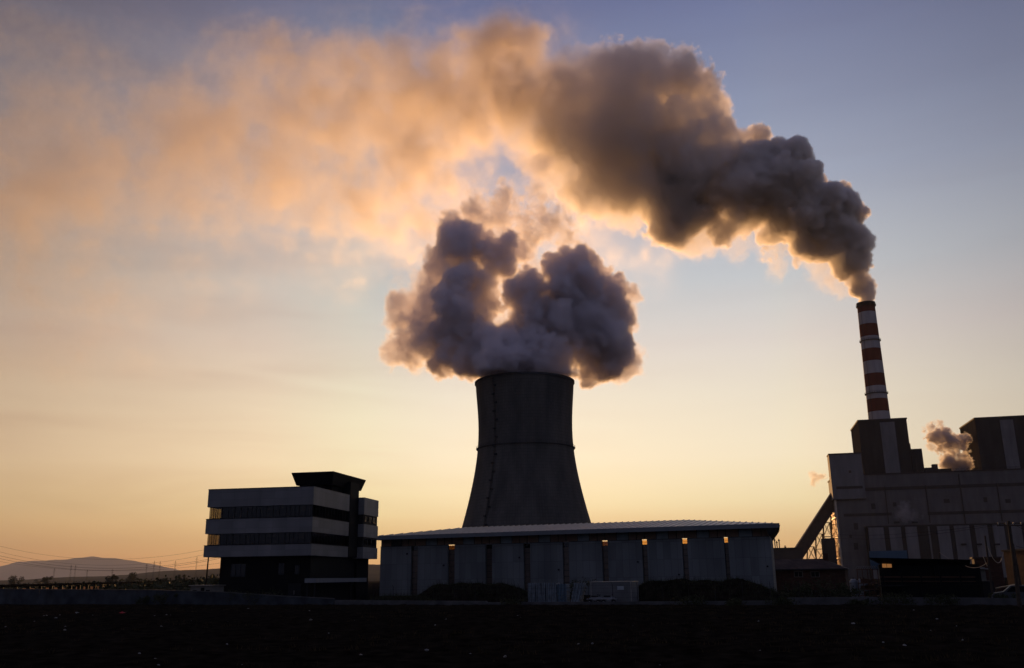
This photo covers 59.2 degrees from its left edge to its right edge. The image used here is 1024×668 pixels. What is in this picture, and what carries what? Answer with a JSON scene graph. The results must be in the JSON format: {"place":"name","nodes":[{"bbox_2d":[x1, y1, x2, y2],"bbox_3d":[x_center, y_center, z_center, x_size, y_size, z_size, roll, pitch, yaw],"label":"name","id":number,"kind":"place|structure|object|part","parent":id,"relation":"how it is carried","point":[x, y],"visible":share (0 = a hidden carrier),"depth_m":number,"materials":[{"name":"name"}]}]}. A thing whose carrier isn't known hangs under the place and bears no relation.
{"place":"outdoors","nodes":[
{"label":"outdoors","id":0,"kind":"place"},
{"bbox_2d":[0,556,176,579],"bbox_3d":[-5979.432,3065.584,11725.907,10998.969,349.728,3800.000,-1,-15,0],"label":"mountain","id":1,"kind":"structure","parent":0,"point":[98,566],"depth_m":11157.60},
{"bbox_2d":[2,556,212,567],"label":"power cable","id":2,"kind":"object","parent":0,"point":[84,567],"visible":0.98,"depth_m":198.90,"materials":[{"name":"metal"}]},
{"bbox_2d":[5,562,216,570],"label":"power cable","id":3,"kind":"object","parent":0,"point":[90,570],"visible":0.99,"depth_m":198.67,"materials":[{"name":"metal"}]},
{"bbox_2d":[4,558,219,569],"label":"power cable","id":4,"kind":"object","parent":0,"point":[136,569],"visible":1,"depth_m":198.80,"materials":[{"name":"metal"}]},
{"bbox_2d":[0,564,379,584],"bbox_3d":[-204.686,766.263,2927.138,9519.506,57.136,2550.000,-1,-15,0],"label":"hill","id":5,"kind":"structure","parent":0,"point":[373,572],"depth_m":2584.41,"materials":[{"name":"brown soil"}]},
{"bbox_2d":[203,471,378,599],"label":"office building","id":6,"kind":"structure","parent":0,"point":[312,534],"depth_m":119.70,"materials":[{"name":"concrete"}]},
{"bbox_2d":[209,507,221,518],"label":"window","id":7,"kind":"structure","parent":6,"relation":"in","point":[210,507],"depth_m":120.61,"materials":[{"name":"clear glass"}]},
{"bbox_2d":[220,534,232,544],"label":"window","id":8,"kind":"structure","parent":6,"relation":"in","point":[225,539],"depth_m":119.45,"materials":[{"name":"black glass"}]},
{"bbox_2d":[222,507,234,517],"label":"window","id":9,"kind":"structure","parent":6,"relation":"in","point":[227,512],"depth_m":120.36,"materials":[{"name":"black glass"}]},
{"bbox_2d":[230,563,245,576],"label":"window","id":10,"kind":"structure","parent":6,"relation":"in","point":[237,570],"depth_m":119.10,"materials":[{"name":"black glass"}]},
{"bbox_2d":[233,533,245,544],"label":"window","id":11,"kind":"structure","parent":6,"relation":"in","point":[238,538],"depth_m":119.13,"materials":[{"name":"black glass"}]},
{"bbox_2d":[234,506,247,517],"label":"window","id":12,"kind":"structure","parent":6,"relation":"in","point":[242,511],"depth_m":120.04,"materials":[{"name":"black glass"}]},
{"bbox_2d":[245,533,258,544],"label":"window","id":13,"kind":"structure","parent":6,"relation":"in","point":[251,538],"depth_m":118.81,"materials":[{"name":"black glass"}]},
{"bbox_2d":[247,506,260,517],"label":"window","id":14,"kind":"structure","parent":6,"relation":"in","point":[253,511],"depth_m":119.72,"materials":[{"name":"black glass"}]},
{"bbox_2d":[258,533,271,543],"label":"window","id":15,"kind":"structure","parent":6,"relation":"in","point":[264,538],"depth_m":118.49,"materials":[{"name":"black glass"}]},
{"bbox_2d":[260,506,273,517],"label":"window","id":16,"kind":"structure","parent":6,"relation":"in","point":[266,511],"depth_m":119.39,"materials":[{"name":"black glass"}]},
{"bbox_2d":[271,532,284,543],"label":"window","id":17,"kind":"structure","parent":6,"relation":"in","point":[277,538],"depth_m":118.18,"materials":[{"name":"black glass"}]},
{"bbox_2d":[273,505,286,516],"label":"window","id":18,"kind":"structure","parent":6,"relation":"in","point":[279,510],"depth_m":119.10,"materials":[{"name":"black glass"}]},
{"bbox_2d":[278,563,284,574],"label":"window","id":19,"kind":"structure","parent":6,"relation":"in","point":[281,565],"depth_m":118.09,"materials":[{"name":"black glass"}]},
{"bbox_2d":[285,532,297,543],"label":"window","id":20,"kind":"structure","parent":6,"relation":"in","point":[290,537],"depth_m":117.86,"materials":[{"name":"black glass"}]},
{"bbox_2d":[286,505,299,516],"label":"window","id":21,"kind":"structure","parent":6,"relation":"in","point":[291,510],"depth_m":118.78,"materials":[{"name":"black glass"}]},
{"bbox_2d":[288,583,301,595],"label":"door","id":22,"kind":"structure","parent":6,"relation":"in","point":[294,589],"depth_m":117.03,"materials":[{"name":"metal"}]},
{"bbox_2d":[295,565,299,574],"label":"window","id":23,"kind":"structure","parent":6,"relation":"in","point":[296,566],"depth_m":117.69,"materials":[{"name":"black glass"}]},
{"bbox_2d":[298,532,311,542],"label":"window","id":24,"kind":"structure","parent":6,"relation":"in","point":[303,537],"depth_m":117.57,"materials":[{"name":"black glass"}]},
{"bbox_2d":[299,504,312,516],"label":"window","id":25,"kind":"structure","parent":6,"relation":"in","point":[304,510],"depth_m":118.47,"materials":[{"name":"black glass"}]},
{"bbox_2d":[311,532,317,543],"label":"window","id":26,"kind":"structure","parent":6,"relation":"in","point":[314,536],"depth_m":118.48,"materials":[{"name":"black glass"}]},
{"bbox_2d":[312,505,319,516],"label":"window","id":27,"kind":"structure","parent":6,"relation":"in","point":[315,512],"depth_m":119.39,"materials":[{"name":"black glass"}]},
{"bbox_2d":[318,533,324,543],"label":"window","id":28,"kind":"structure","parent":6,"relation":"in","point":[320,535],"depth_m":120.65,"materials":[{"name":"black glass"}]},
{"bbox_2d":[319,506,325,517],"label":"window","id":29,"kind":"structure","parent":6,"relation":"in","point":[322,509],"depth_m":121.53,"materials":[{"name":"black glass"}]},
{"bbox_2d":[324,533,330,544],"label":"window","id":30,"kind":"structure","parent":6,"relation":"in","point":[327,536],"depth_m":122.67,"materials":[{"name":"black glass"}]},
{"bbox_2d":[325,507,331,518],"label":"window","id":31,"kind":"structure","parent":6,"relation":"in","point":[328,510],"depth_m":123.58,"materials":[{"name":"black glass"}]},
{"bbox_2d":[330,534,335,544],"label":"window","id":32,"kind":"structure","parent":6,"relation":"in","point":[333,537],"depth_m":124.74,"materials":[{"name":"black glass"}]},
{"bbox_2d":[331,508,336,519],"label":"window","id":33,"kind":"structure","parent":6,"relation":"in","point":[334,511],"depth_m":125.64,"materials":[{"name":"black glass"}]},
{"bbox_2d":[336,535,341,545],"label":"window","id":34,"kind":"structure","parent":6,"relation":"in","point":[338,537],"depth_m":126.91,"materials":[{"name":"black glass"}]},
{"bbox_2d":[337,509,342,520],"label":"window","id":35,"kind":"structure","parent":6,"relation":"in","point":[339,512],"depth_m":127.72,"materials":[{"name":"black glass"}]},
{"bbox_2d":[342,535,346,545],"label":"window","id":36,"kind":"structure","parent":6,"relation":"in","point":[344,538],"depth_m":128.77,"materials":[{"name":"black glass"}]},
{"bbox_2d":[343,510,347,521],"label":"window","id":37,"kind":"structure","parent":6,"relation":"in","point":[345,513],"depth_m":129.76,"materials":[{"name":"black glass"}]},
{"bbox_2d":[0,603,1023,667],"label":"field","id":38,"kind":"structure","parent":0,"point":[150,642],"depth_m":42.35,"materials":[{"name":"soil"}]},
{"bbox_2d":[0,0,1023,569],"label":"sky","id":39,"kind":"structure","parent":0,"point":[244,243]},
{"bbox_2d":[528,583,535,601],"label":"fence panel","id":40,"kind":"object","parent":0,"point":[531,592],"visible":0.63,"depth_m":95.23,"materials":[{"name":"metal"}]},
{"bbox_2d":[536,583,545,601],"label":"fence panel","id":41,"kind":"object","parent":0,"point":[540,597],"visible":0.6,"depth_m":94.80,"materials":[{"name":"metal"}]},
{"bbox_2d":[546,583,559,601],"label":"fence panel","id":42,"kind":"object","parent":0,"point":[552,595],"visible":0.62,"depth_m":94.32,"materials":[{"name":"metal"}]},
{"bbox_2d":[557,584,569,601],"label":"fence panel","id":43,"kind":"object","parent":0,"point":[563,596],"visible":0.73,"depth_m":93.90,"materials":[{"name":"metal"}]},
{"bbox_2d":[377,519,779,595],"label":"warehouse","id":44,"kind":"structure","parent":0,"point":[421,561],"depth_m":143.50,"materials":[{"name":"grey metal"}]},
{"bbox_2d":[412,551,417,595],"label":"slot window","id":45,"kind":"structure","parent":44,"relation":"in","point":[414,558],"depth_m":153.60,"materials":[{"name":"black glass"}]},
{"bbox_2d":[449,550,454,584],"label":"slot window","id":46,"kind":"structure","parent":44,"relation":"in","point":[451,557],"depth_m":151.15,"materials":[{"name":"black glass"}]},
{"bbox_2d":[487,549,491,584],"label":"slot window","id":47,"kind":"structure","parent":44,"relation":"in","point":[489,556],"depth_m":148.70,"materials":[{"name":"black glass"}]},
{"bbox_2d":[525,548,530,589],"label":"slot window","id":48,"kind":"structure","parent":44,"relation":"in","point":[527,550],"depth_m":146.18,"materials":[{"name":"black glass"}]},
{"bbox_2d":[563,547,569,591],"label":"slot window","id":49,"kind":"structure","parent":44,"relation":"in","point":[566,549],"depth_m":143.84,"materials":[{"name":"black glass"}]},
{"bbox_2d":[603,546,608,580],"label":"slot window","id":50,"kind":"structure","parent":44,"relation":"in","point":[605,548],"depth_m":141.51,"materials":[{"name":"black glass"}]},
{"bbox_2d":[643,545,648,582],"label":"slot window","id":51,"kind":"structure","parent":44,"relation":"in","point":[645,559],"depth_m":139.14,"materials":[{"name":"black glass"}]},
{"bbox_2d":[683,544,688,579],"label":"slot window","id":52,"kind":"structure","parent":44,"relation":"in","point":[685,550],"depth_m":136.92,"materials":[{"name":"black glass"}]},
{"bbox_2d":[724,543,730,579],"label":"slot window","id":53,"kind":"structure","parent":44,"relation":"in","point":[726,544],"depth_m":134.63,"materials":[{"name":"black glass"}]},
{"bbox_2d":[571,583,585,601],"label":"fence panel","id":54,"kind":"object","parent":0,"point":[578,591],"visible":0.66,"depth_m":93.21,"materials":[{"name":"metal"}]},
{"bbox_2d":[351,577,1007,603],"bbox_3d":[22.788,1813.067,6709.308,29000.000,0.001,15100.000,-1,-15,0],"label":"ground","id":55,"kind":"structure","parent":0,"point":[375,584],"depth_m":158.78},
{"bbox_2d":[8,575,24,583],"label":"tree","id":56,"kind":"object","parent":55,"relation":"on","point":[12,580],"visible":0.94,"depth_m":618.48,"materials":[{"name":"green plant"}]},
{"bbox_2d":[33,576,53,583],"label":"tree","id":57,"kind":"object","parent":55,"relation":"on","point":[45,579],"visible":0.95,"depth_m":675.61,"materials":[{"name":"green plant"}]},
{"bbox_2d":[0,580,174,588],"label":"pipe rack","id":58,"kind":"object","parent":55,"relation":"on","point":[27,586],"visible":0.32,"depth_m":179.75,"materials":[{"name":"metal"}]},
{"bbox_2d":[105,576,112,581],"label":"tree","id":59,"kind":"object","parent":55,"relation":"on","point":[108,579],"visible":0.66,"depth_m":453.63,"materials":[{"name":"green plant"}]},
{"bbox_2d":[1,574,218,590],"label":"scrub","id":60,"kind":"object","parent":55,"relation":"on","point":[176,584],"visible":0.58,"depth_m":222.82,"materials":[{"name":"green plant"}]},
{"bbox_2d":[111,574,118,581],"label":"tree","id":61,"kind":"object","parent":55,"relation":"on","point":[114,576],"visible":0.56,"depth_m":454.44,"materials":[{"name":"green plant"}]},
{"bbox_2d":[125,572,136,580],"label":"tree","id":62,"kind":"object","parent":55,"relation":"on","point":[132,577],"visible":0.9,"depth_m":772.49,"materials":[{"name":"green plant"}]},
{"bbox_2d":[135,596,149,604],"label":"bush","id":63,"kind":"object","parent":55,"relation":"on","point":[143,600],"visible":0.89,"depth_m":112.03,"materials":[{"name":"green plant"}]},
{"bbox_2d":[151,592,177,604],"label":"bush","id":64,"kind":"object","parent":55,"relation":"on","point":[156,597],"visible":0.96,"depth_m":110.73,"materials":[{"name":"green plant"}]},
{"bbox_2d":[189,585,223,591],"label":"site cabin","id":65,"kind":"object","parent":55,"relation":"on","point":[219,588],"visible":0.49,"depth_m":114.97,"materials":[{"name":"metal"}]},
{"bbox_2d":[205,557,208,584],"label":"pole","id":66,"kind":"object","parent":55,"relation":"on","point":[207,571],"visible":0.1,"depth_m":121.90,"materials":[{"name":"concrete"}]},
{"bbox_2d":[420,578,527,601],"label":"earth mound","id":67,"kind":"object","parent":55,"relation":"on","point":[493,592],"visible":0.8,"depth_m":102.05,"materials":[{"name":"soil"}]},
{"bbox_2d":[0,589,1023,604],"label":"boundary wall","id":68,"kind":"structure","parent":55,"relation":"on","point":[67,596],"depth_m":106.83,"materials":[{"name":"grey concrete"}]},
{"bbox_2d":[499,596,526,604],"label":"bush","id":69,"kind":"object","parent":55,"relation":"on","point":[512,600],"visible":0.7,"depth_m":92.19,"materials":[{"name":"green plant"}]},
{"bbox_2d":[462,372,590,544],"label":"cooling tower","id":70,"kind":"structure","parent":55,"relation":"on","point":[526,472],"depth_m":535.02,"materials":[{"name":"concrete"}]},
{"bbox_2d":[563,577,595,598],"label":"bush","id":71,"kind":"object","parent":55,"relation":"on","point":[570,587],"visible":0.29,"depth_m":97.49,"materials":[{"name":"green plant"}]},
{"bbox_2d":[373,582,799,600],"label":"wire fence","id":72,"kind":"object","parent":55,"relation":"on","point":[688,587],"visible":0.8,"depth_m":90.97,"materials":[{"name":"grey metal"}]},
{"bbox_2d":[587,594,601,601],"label":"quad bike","id":73,"kind":"object","parent":55,"relation":"on","point":[594,600],"visible":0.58,"depth_m":90.97,"materials":[{"name":"metal"}]},
{"bbox_2d":[601,595,616,601],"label":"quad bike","id":74,"kind":"object","parent":55,"relation":"on","point":[607,599],"visible":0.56,"depth_m":90.34,"materials":[{"name":"metal"}]},
{"bbox_2d":[590,581,638,601],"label":"site container","id":75,"kind":"object","parent":55,"relation":"on","point":[624,590],"visible":0.66,"depth_m":92.24,"materials":[{"name":"metal"}]},
{"bbox_2d":[669,594,707,604],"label":"bush","id":76,"kind":"object","parent":55,"relation":"on","point":[700,600],"visible":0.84,"depth_m":84.41,"materials":[{"name":"green plant"}]},
{"bbox_2d":[638,574,792,600],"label":"earth mound","id":77,"kind":"object","parent":55,"relation":"on","point":[725,589],"visible":0.78,"depth_m":91.63,"materials":[{"name":"soil"}]},
{"bbox_2d":[724,597,746,605],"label":"bush","id":78,"kind":"object","parent":55,"relation":"on","point":[733,601],"visible":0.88,"depth_m":82.76,"materials":[{"name":"green plant"}]},
{"bbox_2d":[763,595,799,604],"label":"bush","id":79,"kind":"object","parent":55,"relation":"on","point":[779,601],"visible":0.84,"depth_m":80.74,"materials":[{"name":"green plant"}]},
{"bbox_2d":[795,493,838,563],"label":"coal conveyor","id":80,"kind":"object","parent":55,"relation":"on","point":[809,537],"visible":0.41,"depth_m":459.51,"materials":[{"name":"metal"}]},
{"bbox_2d":[834,585,874,596],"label":"bush","id":81,"kind":"object","parent":55,"relation":"on","point":[848,593],"visible":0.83,"depth_m":84.99,"materials":[{"name":"green plant"}]},
{"bbox_2d":[845,598,872,604],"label":"bush","id":82,"kind":"object","parent":55,"relation":"on","point":[859,602],"visible":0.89,"depth_m":78.36,"materials":[{"name":"green plant"}]},
{"bbox_2d":[857,577,863,596],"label":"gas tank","id":83,"kind":"object","parent":55,"relation":"on","point":[859,586],"visible":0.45,"depth_m":94.19,"materials":[{"name":"grey metal"}]},
{"bbox_2d":[856,566,880,596],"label":"scaffold rack","id":84,"kind":"object","parent":55,"relation":"on","point":[868,586],"visible":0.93,"depth_m":89.97,"materials":[{"name":"metal"}]},
{"bbox_2d":[856,301,889,418],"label":"chimney","id":85,"kind":"object","parent":55,"relation":"on","point":[876,392],"visible":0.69,"depth_m":651.21,"materials":[{"name":"paint"}]},
{"bbox_2d":[873,591,917,605],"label":"bush","id":86,"kind":"object","parent":55,"relation":"on","point":[889,596],"visible":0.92,"depth_m":76.71,"materials":[{"name":"green plant"}]},
{"bbox_2d":[827,452,1023,578],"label":"boiler hall","id":87,"kind":"structure","parent":55,"relation":"on","point":[871,512],"depth_m":440.84,"materials":[{"name":"metal"}]},
{"bbox_2d":[959,415,1023,469],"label":"boiler house","id":88,"kind":"structure","parent":87,"relation":"on","point":[996,442],"depth_m":453.56,"materials":[{"name":"grey metal"}]},
{"bbox_2d":[869,558,994,601],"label":"canopy shed","id":89,"kind":"structure","parent":55,"relation":"on","point":[934,577],"depth_m":87.80,"materials":[{"name":"metal"}]},
{"bbox_2d":[882,564,891,567],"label":"window","id":90,"kind":"structure","parent":89,"relation":"in","point":[883,565],"depth_m":89.78,"materials":[{"name":"orange glass"}]},
{"bbox_2d":[923,593,959,604],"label":"bush","id":91,"kind":"object","parent":55,"relation":"on","point":[941,599],"visible":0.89,"depth_m":75.54,"materials":[{"name":"green plant"}]},
{"bbox_2d":[984,536,993,592],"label":"utility pole","id":92,"kind":"object","parent":55,"relation":"on","point":[990,577],"visible":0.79,"depth_m":81.15,"materials":[{"name":"brown wood"}]},
{"bbox_2d":[992,585,1023,598],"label":"car","id":93,"kind":"object","parent":55,"relation":"on","point":[1009,590],"visible":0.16,"depth_m":76.67,"materials":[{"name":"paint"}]},
{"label":"window","id":94,"kind":"part","parent":93,"relation":"part of","materials":[{"name":"black glass"}]},
{"bbox_2d":[997,521,1022,606],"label":"utility pole","id":95,"kind":"object","parent":55,"relation":"on","point":[1016,580],"visible":0.93,"depth_m":69.58,"materials":[{"name":"brown wood"}]},
{"bbox_2d":[821,524,992,534],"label":"power cable","id":96,"kind":"object","parent":95,"relation":"attached to","point":[930,531],"visible":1,"depth_m":89.41,"materials":[{"name":"rubber"}]},
{"bbox_2d":[819,524,1000,538],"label":"power cable","id":97,"kind":"object","parent":95,"relation":"attached to","point":[931,534],"visible":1,"depth_m":90.17,"materials":[{"name":"rubber"}]},
{"bbox_2d":[1014,547,1021,584],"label":"utility pole","id":98,"kind":"object","parent":55,"relation":"on","point":[1019,578],"visible":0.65,"depth_m":77.19,"materials":[{"name":"brown wood"}]},
{"bbox_2d":[773,539,802,558],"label":"conveyor shed","id":99,"kind":"structure","parent":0,"point":[789,553],"depth_m":434.05,"materials":[{"name":"metal"}]},
{"bbox_2d":[774,553,849,589],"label":"brick house","id":100,"kind":"structure","parent":0,"point":[804,569],"depth_m":160.84,"materials":[{"name":"brick"}]},
{"bbox_2d":[794,571,802,576],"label":"window","id":101,"kind":"structure","parent":100,"relation":"in","point":[796,573],"depth_m":160.86,"materials":[{"name":"glass"}]},
{"bbox_2d":[810,571,819,576],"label":"window","id":102,"kind":"structure","parent":100,"relation":"in","point":[813,573],"depth_m":159.76,"materials":[{"name":"glass"}]},
{"bbox_2d":[849,578,858,596],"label":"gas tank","id":103,"kind":"object","parent":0,"point":[853,581],"visible":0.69,"depth_m":94.46,"materials":[{"name":"grey metal"}]},
{"bbox_2d":[850,417,923,473],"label":"boiler house","id":104,"kind":"structure","parent":0,"point":[882,445],"depth_m":465.23,"materials":[{"name":"grey concrete"}]},
{"bbox_2d":[869,550,907,585],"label":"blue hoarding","id":105,"kind":"object","parent":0,"point":[890,554],"visible":0.45,"depth_m":97.99,"materials":[{"name":"blue metal"}]},
{"bbox_2d":[980,567,987,580],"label":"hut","id":106,"kind":"object","parent":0,"point":[983,573],"visible":0.09,"depth_m":94.28,"materials":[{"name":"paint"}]},
{"bbox_2d":[970,556,1005,591],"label":"brick building","id":107,"kind":"structure","parent":0,"point":[997,575],"depth_m":118.52,"materials":[{"name":"brick"}]},
{"bbox_2d":[1001,549,1023,584],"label":"brick gable","id":108,"kind":"structure","parent":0,"point":[1008,562],"depth_m":106.65,"materials":[{"name":"brick"}]}
]}

